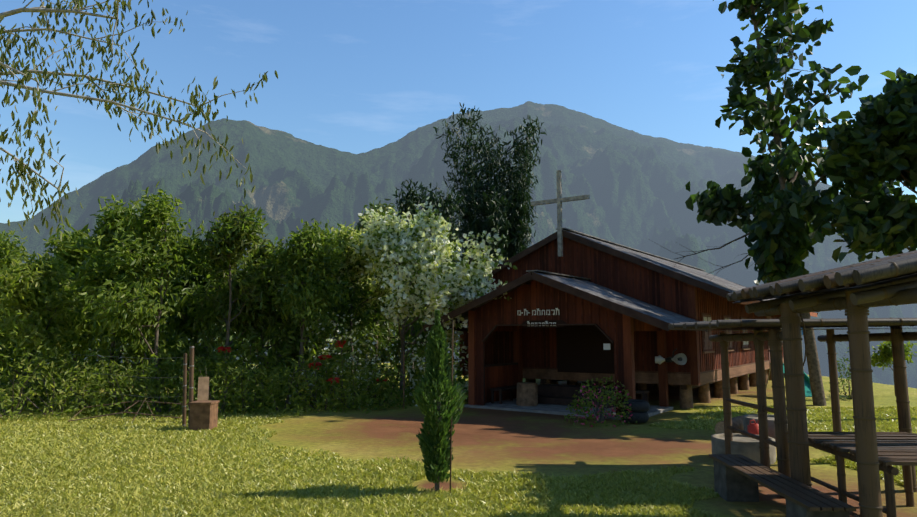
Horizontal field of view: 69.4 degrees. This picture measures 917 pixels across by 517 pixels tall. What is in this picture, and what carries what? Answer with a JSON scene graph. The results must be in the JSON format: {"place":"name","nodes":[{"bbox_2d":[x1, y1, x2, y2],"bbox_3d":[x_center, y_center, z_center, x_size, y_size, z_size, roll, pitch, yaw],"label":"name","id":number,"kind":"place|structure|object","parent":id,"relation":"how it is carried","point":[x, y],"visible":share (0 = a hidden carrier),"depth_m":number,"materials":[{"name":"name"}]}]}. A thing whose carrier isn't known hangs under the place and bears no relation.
{"place":"outdoors","nodes":[
{"label":"outdoors","id":0,"kind":"place"},
{"bbox_2d":[0,101,916,387],"bbox_3d":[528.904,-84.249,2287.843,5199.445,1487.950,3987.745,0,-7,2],"label":"mountain range","id":1,"kind":"structure","parent":0,"point":[632,183],"depth_m":2062.16,"materials":[{"name":"green plant"}]},
{"bbox_2d":[0,402,916,516],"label":"lawn grass","id":2,"kind":"structure","parent":0,"point":[35,467],"depth_m":8.55,"materials":[{"name":"green plant"}]},
{"bbox_2d":[0,363,916,516],"bbox_3d":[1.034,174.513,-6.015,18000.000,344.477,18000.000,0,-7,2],"label":"ground","id":3,"kind":"structure","parent":0,"point":[489,440],"depth_m":11.54,"materials":[{"name":"brown soil"}]},
{"bbox_2d":[0,306,40,387],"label":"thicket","id":4,"kind":"object","parent":3,"relation":"on","point":[1,383],"visible":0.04,"depth_m":23.89,"materials":[{"name":"green plant"}]},
{"bbox_2d":[0,229,51,352],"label":"hedge tree","id":5,"kind":"object","parent":3,"relation":"on","point":[6,248],"visible":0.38,"depth_m":18.27,"materials":[{"name":"green plant"}]},
{"bbox_2d":[0,332,66,412],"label":"hedge shrub","id":6,"kind":"object","parent":3,"relation":"on","point":[3,364],"visible":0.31,"depth_m":16.53,"materials":[{"name":"green plant"}]},
{"bbox_2d":[0,249,84,403],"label":"hedge tree","id":7,"kind":"object","parent":3,"relation":"on","point":[26,286],"visible":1,"depth_m":16.68,"materials":[{"name":"green plant"}]},
{"bbox_2d":[0,326,91,422],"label":"shrub","id":8,"kind":"object","parent":3,"relation":"on","point":[7,399],"visible":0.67,"depth_m":14.88,"materials":[{"name":"green plant"}]},
{"bbox_2d":[0,323,97,386],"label":"thicket","id":9,"kind":"object","parent":3,"relation":"on","point":[32,355],"depth_m":24.00,"materials":[{"name":"green plant"}]},
{"bbox_2d":[0,343,121,420],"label":"shrub","id":10,"kind":"object","parent":3,"relation":"on","point":[20,416],"visible":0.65,"depth_m":15.01,"materials":[{"name":"green plant"}]},
{"bbox_2d":[0,306,139,385],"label":"thicket","id":11,"kind":"object","parent":3,"relation":"on","point":[120,359],"depth_m":25.75,"materials":[{"name":"green plant"}]},
{"bbox_2d":[14,326,133,412],"bbox_3d":[-9.507,2.797,16.721,2.756,2.220,2.783,0,-7,2],"label":"hedge shrub","id":12,"kind":"object","parent":3,"relation":"on","point":[91,344],"visible":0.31,"depth_m":16.48,"materials":[{"name":"green plant"}]},
{"bbox_2d":[39,223,135,396],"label":"hedge tree","id":13,"kind":"object","parent":3,"relation":"on","point":[67,244],"visible":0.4,"depth_m":19.32,"materials":[{"name":"green plant"}]},
{"bbox_2d":[44,357,139,416],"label":"shrub","id":14,"kind":"object","parent":3,"relation":"on","point":[104,368],"visible":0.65,"depth_m":15.57,"materials":[{"name":"green plant"}]},
{"bbox_2d":[13,316,196,391],"bbox_3d":[-12.461,2.575,24.355,6.072,4.458,6.048,0,-7,2],"label":"thicket","id":15,"kind":"object","parent":3,"relation":"on","point":[40,353],"depth_m":22.42,"materials":[{"name":"green plant"}]},
{"bbox_2d":[78,357,176,417],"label":"shrub","id":16,"kind":"object","parent":3,"relation":"on","point":[126,381],"visible":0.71,"depth_m":15.42,"materials":[{"name":"green plant"}]},
{"bbox_2d":[68,194,194,402],"bbox_3d":[-8.825,1.269,17.851,3.440,5.888,2.955,6,-9,-40],"label":"hedge tree","id":17,"kind":"object","parent":3,"relation":"on","point":[97,275],"visible":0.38,"depth_m":17.48,"materials":[{"name":"green plant"}]},
{"bbox_2d":[68,377,208,421],"bbox_3d":[-6.846,3.075,14.570,2.985,0.959,1.073,0,-7,-1],"label":"scrap bed frame","id":18,"kind":"object","parent":3,"relation":"on","point":[203,388],"visible":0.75,"depth_m":14.32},
{"bbox_2d":[0,0,277,241],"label":"tree branches","id":19,"kind":"object","parent":3,"relation":"on","point":[21,167],"visible":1,"depth_m":9.99,"materials":[{"name":"green plant"}]},
{"bbox_2d":[75,181,218,405],"bbox_3d":[-7.999,0.978,16.588,3.336,6.194,3.350,0,-7,2],"label":"hedge tree","id":20,"kind":"object","parent":3,"relation":"on","point":[131,301],"visible":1,"depth_m":16.58,"materials":[{"name":"green plant"}]},
{"bbox_2d":[136,269,175,329],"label":"hedge tree","id":21,"kind":"object","parent":3,"relation":"on","point":[163,287],"visible":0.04,"depth_m":25.41,"materials":[{"name":"green plant"}]},
{"bbox_2d":[125,353,201,416],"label":"shrub","id":22,"kind":"object","parent":3,"relation":"on","point":[173,395],"visible":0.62,"depth_m":15.54,"materials":[{"name":"green plant"}]},
{"bbox_2d":[108,331,222,411],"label":"hedge shrub","id":23,"kind":"object","parent":3,"relation":"on","point":[162,351],"visible":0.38,"depth_m":16.77,"materials":[{"name":"green plant"}]},
{"bbox_2d":[89,285,256,388],"bbox_3d":[-10.779,3.004,25.620,6.397,3.845,5.985,0,-7,2],"label":"thicket","id":24,"kind":"object","parent":3,"relation":"on","point":[115,353],"visible":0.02,"depth_m":24.08,"materials":[{"name":"green plant"}]},
{"bbox_2d":[125,234,240,396],"bbox_3d":[-8.095,1.779,19.772,3.427,5.272,2.683,2,-7,-19],"label":"hedge tree","id":25,"kind":"object","parent":3,"relation":"on","point":[192,281],"visible":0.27,"depth_m":19.48,"materials":[{"name":"green plant"}]},
{"bbox_2d":[162,265,238,371],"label":"hedge tree","id":26,"kind":"object","parent":3,"relation":"on","point":[209,320],"visible":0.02,"depth_m":25.94,"materials":[{"name":"green plant"}]},
{"bbox_2d":[168,353,263,418],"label":"shrub","id":27,"kind":"object","parent":3,"relation":"on","point":[214,377],"visible":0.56,"depth_m":15.55,"materials":[{"name":"green plant"}]},
{"bbox_2d":[144,319,294,382],"bbox_3d":[-9.376,2.965,26.980,6.303,4.242,5.857,0,-7,2],"label":"thicket","id":28,"kind":"object","parent":3,"relation":"on","point":[230,356],"depth_m":25.25,"materials":[{"name":"green plant"}]},
{"bbox_2d":[212,346,232,411],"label":"flower","id":29,"kind":"object","parent":3,"relation":"on","point":[221,349],"visible":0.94,"depth_m":16.10,"materials":[{"name":"red plant"}]},
{"bbox_2d":[174,201,290,404],"bbox_3d":[-5.968,1.379,18.085,3.113,5.724,3.024,4,-7,-29],"label":"hedge tree","id":30,"kind":"object","parent":3,"relation":"on","point":[232,239],"visible":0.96,"depth_m":17.67,"materials":[{"name":"green plant"}]},
{"bbox_2d":[187,327,291,411],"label":"hedge shrub","id":31,"kind":"object","parent":3,"relation":"on","point":[250,358],"visible":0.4,"depth_m":17.15,"materials":[{"name":"green plant"}]},
{"bbox_2d":[208,361,293,414],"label":"shrub","id":32,"kind":"object","parent":3,"relation":"on","point":[259,371],"visible":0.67,"depth_m":15.88,"materials":[{"name":"green plant"}]},
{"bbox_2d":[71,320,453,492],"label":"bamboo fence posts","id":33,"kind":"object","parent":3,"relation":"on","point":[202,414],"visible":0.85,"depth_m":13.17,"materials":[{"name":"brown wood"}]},
{"bbox_2d":[230,246,301,346],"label":"hedge tree","id":34,"kind":"object","parent":3,"relation":"on","point":[272,337],"depth_m":25.41,"materials":[{"name":"green plant"}]},
{"bbox_2d":[206,239,333,400],"bbox_3d":[-5.214,1.878,19.070,3.504,4.924,2.522,0,-7,2],"label":"hedge tree","id":35,"kind":"object","parent":3,"relation":"on","point":[281,345],"visible":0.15,"depth_m":18.59,"materials":[{"name":"green plant"}]},
{"bbox_2d":[198,300,361,391],"bbox_3d":[-6.314,2.807,23.892,6.180,3.877,5.868,0,-7,2],"label":"thicket","id":36,"kind":"object","parent":3,"relation":"on","point":[252,344],"visible":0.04,"depth_m":22.53,"materials":[{"name":"green plant"}]},
{"bbox_2d":[231,360,331,415],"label":"shrub","id":37,"kind":"object","parent":3,"relation":"on","point":[287,406],"visible":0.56,"depth_m":15.96,"materials":[{"name":"green plant"}]},
{"bbox_2d":[257,218,352,401],"bbox_3d":[-3.927,1.545,17.837,2.583,5.339,2.900,4,-8,-30],"label":"hedge tree","id":38,"kind":"object","parent":3,"relation":"on","point":[307,254],"visible":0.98,"depth_m":17.58,"materials":[{"name":"green plant"}]},
{"bbox_2d":[261,325,361,405],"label":"hedge shrub","id":39,"kind":"object","parent":3,"relation":"on","point":[311,354],"visible":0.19,"depth_m":17.40,"materials":[{"name":"green plant"}]},
{"bbox_2d":[305,361,325,408],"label":"flower","id":40,"kind":"object","parent":3,"relation":"on","point":[318,365],"visible":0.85,"depth_m":16.27,"materials":[{"name":"red plant"}]},
{"bbox_2d":[276,356,366,414],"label":"shrub","id":41,"kind":"object","parent":3,"relation":"on","point":[326,386],"visible":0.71,"depth_m":16.21,"materials":[{"name":"green plant"}]},
{"bbox_2d":[315,354,335,405],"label":"flower","id":42,"kind":"object","parent":3,"relation":"on","point":[321,357],"visible":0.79,"depth_m":16.48,"materials":[{"name":"red plant"}]},
{"bbox_2d":[267,256,387,389],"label":"hedge tree","id":43,"kind":"object","parent":3,"relation":"on","point":[348,302],"visible":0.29,"depth_m":19.76,"materials":[{"name":"green plant"}]},
{"bbox_2d":[322,377,341,410],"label":"flower","id":44,"kind":"object","parent":3,"relation":"on","point":[336,379],"visible":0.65,"depth_m":16.30,"materials":[{"name":"red plant"}]},
{"bbox_2d":[285,310,381,408],"bbox_3d":[-3.336,2.691,17.950,2.605,2.562,2.525,0,-7,2],"label":"white blossom bush","id":45,"kind":"object","parent":3,"relation":"on","point":[346,337],"visible":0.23,"depth_m":17.78,"materials":[{"name":"grey plant"}]},
{"bbox_2d":[257,289,422,387],"bbox_3d":[-4.488,2.723,25.149,6.472,4.313,5.990,0,-7,2],"label":"thicket","id":46,"kind":"object","parent":3,"relation":"on","point":[390,366],"visible":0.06,"depth_m":24.93,"materials":[{"name":"green plant"}]},
{"bbox_2d":[330,340,351,408],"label":"flower","id":47,"kind":"object","parent":3,"relation":"on","point":[341,344],"visible":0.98,"depth_m":16.73,"materials":[{"name":"red plant"}]},
{"bbox_2d":[314,280,393,369],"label":"hedge tree","id":48,"kind":"object","parent":3,"relation":"on","point":[364,322],"depth_m":26.31,"materials":[{"name":"green plant"}]},
{"bbox_2d":[315,362,395,413],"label":"shrub","id":49,"kind":"object","parent":3,"relation":"on","point":[368,401],"visible":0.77,"depth_m":16.49,"materials":[{"name":"green plant"}]},
{"bbox_2d":[327,221,411,385],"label":"tree","id":50,"kind":"object","parent":3,"relation":"on","point":[350,261],"visible":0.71,"depth_m":19.40,"materials":[{"name":"plant"}]},
{"bbox_2d":[337,197,409,379],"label":"hedge tree","id":51,"kind":"object","parent":3,"relation":"on","point":[358,225],"visible":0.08,"depth_m":21.41,"materials":[{"name":"green plant"}]},
{"bbox_2d":[350,365,412,410],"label":"shrub","id":52,"kind":"object","parent":3,"relation":"on","point":[375,387],"visible":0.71,"depth_m":16.97,"materials":[{"name":"green plant"}]},
{"bbox_2d":[371,376,391,405],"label":"shrub","id":53,"kind":"object","parent":3,"relation":"on","point":[378,380],"visible":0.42,"depth_m":17.08,"materials":[{"name":"green plant"}]},
{"bbox_2d":[348,310,423,395],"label":"hedge shrub","id":54,"kind":"object","parent":3,"relation":"on","point":[387,355],"visible":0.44,"depth_m":20.49,"materials":[{"name":"green plant"}]},
{"bbox_2d":[339,306,467,383],"bbox_3d":[-2.309,3.074,26.855,5.900,3.991,6.190,0,-7,2],"label":"thicket","id":55,"kind":"object","parent":3,"relation":"on","point":[449,358],"depth_m":25.68,"materials":[{"name":"green plant"}]},
{"bbox_2d":[399,257,450,377],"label":"hedge tree","id":56,"kind":"object","parent":3,"relation":"on","point":[417,325],"visible":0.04,"depth_m":23.15,"materials":[{"name":"green plant"}]},
{"bbox_2d":[393,179,467,372],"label":"tree","id":57,"kind":"object","parent":3,"relation":"on","point":[409,199],"visible":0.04,"depth_m":32.44,"materials":[{"name":"green plant"}]},
{"bbox_2d":[402,364,458,405],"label":"shrub","id":58,"kind":"object","parent":3,"relation":"on","point":[416,381],"visible":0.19,"depth_m":17.95,"materials":[{"name":"green plant"}]},
{"bbox_2d":[350,196,516,401],"bbox_3d":[-0.683,1.219,18.006,4.666,6.006,5.074,0,-7,2],"label":"white blossom tree","id":59,"kind":"object","parent":3,"relation":"on","point":[427,243],"visible":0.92,"depth_m":17.90,"materials":[{"name":"grey plant"}]},
{"bbox_2d":[399,318,467,405],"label":"shrub","id":60,"kind":"object","parent":3,"relation":"on","point":[420,367],"visible":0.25,"depth_m":18.14,"materials":[{"name":"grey plant"}]},
{"bbox_2d":[412,310,467,491],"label":"cypress sapling","id":61,"kind":"object","parent":3,"relation":"on","point":[433,437],"visible":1,"depth_m":7.99,"materials":[{"name":"green plant"}]},
{"bbox_2d":[433,103,546,267],"bbox_3d":[1.876,-1.159,36.241,5.360,14.266,5.525,3,-7,-21],"label":"tree","id":62,"kind":"object","parent":3,"relation":"on","point":[490,212],"visible":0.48,"depth_m":35.74,"materials":[{"name":"green plant"}]},
{"bbox_2d":[564,376,636,426],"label":"pink flower bush","id":63,"kind":"object","parent":3,"relation":"on","point":[602,415],"visible":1,"depth_m":14.05,"materials":[{"name":"pink flower petals"},{"name":"green leaf"},{"name":"grey brown bark"}]},
{"bbox_2d":[423,170,817,419],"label":"church","id":64,"kind":"structure","parent":3,"relation":"on","point":[573,305],"depth_m":17.38,"materials":[{"name":"brown wood"}]},
{"bbox_2d":[446,280,511,302],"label":"tree foliage","id":65,"kind":"object","parent":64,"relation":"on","point":[473,294],"visible":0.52,"depth_m":17.26,"materials":[{"name":"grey plant"}]},
{"bbox_2d":[603,344,686,364],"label":"megaphone speakers","id":66,"kind":"object","parent":64,"relation":"on","point":[680,359],"visible":1,"depth_m":16.33,"materials":[{"name":"grey metal"}]},
{"bbox_2d":[621,399,649,422],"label":"tires","id":67,"kind":"object","parent":3,"relation":"on","point":[639,408],"visible":0.92,"depth_m":14.08,"materials":[{"name":"rubber"}]},
{"bbox_2d":[715,414,748,433],"bbox_3d":[5.389,3.193,12.729,0.309,0.314,1.731,-6,-9,41],"label":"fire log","id":68,"kind":"object","parent":3,"relation":"on","point":[737,422],"visible":0.27,"depth_m":12.22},
{"bbox_2d":[711,433,775,464],"bbox_3d":[4.330,2.893,10.077,0.900,0.330,0.900,0,-7,2],"label":"well ring","id":69,"kind":"object","parent":3,"relation":"on","point":[745,446],"visible":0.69,"depth_m":9.75,"materials":[{"name":"concrete"}]},
{"bbox_2d":[747,420,758,434],"bbox_3d":[5.059,2.958,11.260,0.240,0.430,0.170,0,-7,2],"label":"red container","id":70,"kind":"object","parent":3,"relation":"on","point":[752,428],"visible":0.48,"depth_m":11.21,"materials":[{"name":"plastic"}]},
{"bbox_2d":[743,414,787,441],"bbox_3d":[5.573,3.046,11.817,0.900,0.420,0.900,0,-7,2],"label":"well ring","id":71,"kind":"object","parent":3,"relation":"on","point":[771,423],"visible":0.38,"depth_m":11.71,"materials":[{"name":"concrete"}]},
{"bbox_2d":[766,328,811,396],"bbox_3d":[10.561,3.151,20.292,1.656,2.109,2.946,0,-7,2],"label":"play slide","id":72,"kind":"object","parent":3,"relation":"on","point":[808,393],"visible":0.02,"depth_m":19.55,"materials":[{"name":"teal plastic"}]},
{"bbox_2d":[668,250,916,516],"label":"pavilion","id":73,"kind":"structure","parent":3,"relation":"on","point":[856,291],"depth_m":6.82,"materials":[{"name":"brown wood"}]},
{"bbox_2d":[685,0,899,405],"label":"tree","id":74,"kind":"object","parent":3,"relation":"on","point":[785,207],"visible":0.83,"depth_m":17.97,"materials":[{"name":"green plant"}]},
{"bbox_2d":[652,232,749,266],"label":"bare branch","id":75,"kind":"object","parent":74,"relation":"attached to","point":[747,234],"visible":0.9,"depth_m":18.87,"materials":[{"name":"brown plant"}]},
{"bbox_2d":[698,253,754,280],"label":"bare branch","id":76,"kind":"object","parent":74,"relation":"attached to","point":[727,265],"visible":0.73,"depth_m":18.70,"materials":[{"name":"brown plant"}]},
{"bbox_2d":[829,347,851,399],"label":"conifer bush","id":77,"kind":"object","parent":3,"relation":"on","point":[843,380],"visible":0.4,"depth_m":19.24,"materials":[{"name":"green plant"}]},
{"bbox_2d":[813,67,916,262],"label":"teak tree","id":78,"kind":"object","parent":3,"relation":"on","point":[874,144],"visible":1,"depth_m":14.96,"materials":[{"name":"green plant"}]},
{"bbox_2d":[870,341,916,395],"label":"tree","id":79,"kind":"object","parent":3,"relation":"on","point":[884,357],"visible":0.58,"depth_m":20.13,"materials":[{"name":"green plant"}]},
{"bbox_2d":[0,0,916,222],"label":"sky","id":80,"kind":"structure","parent":0,"point":[355,76],"materials":[{"name":"blue"}]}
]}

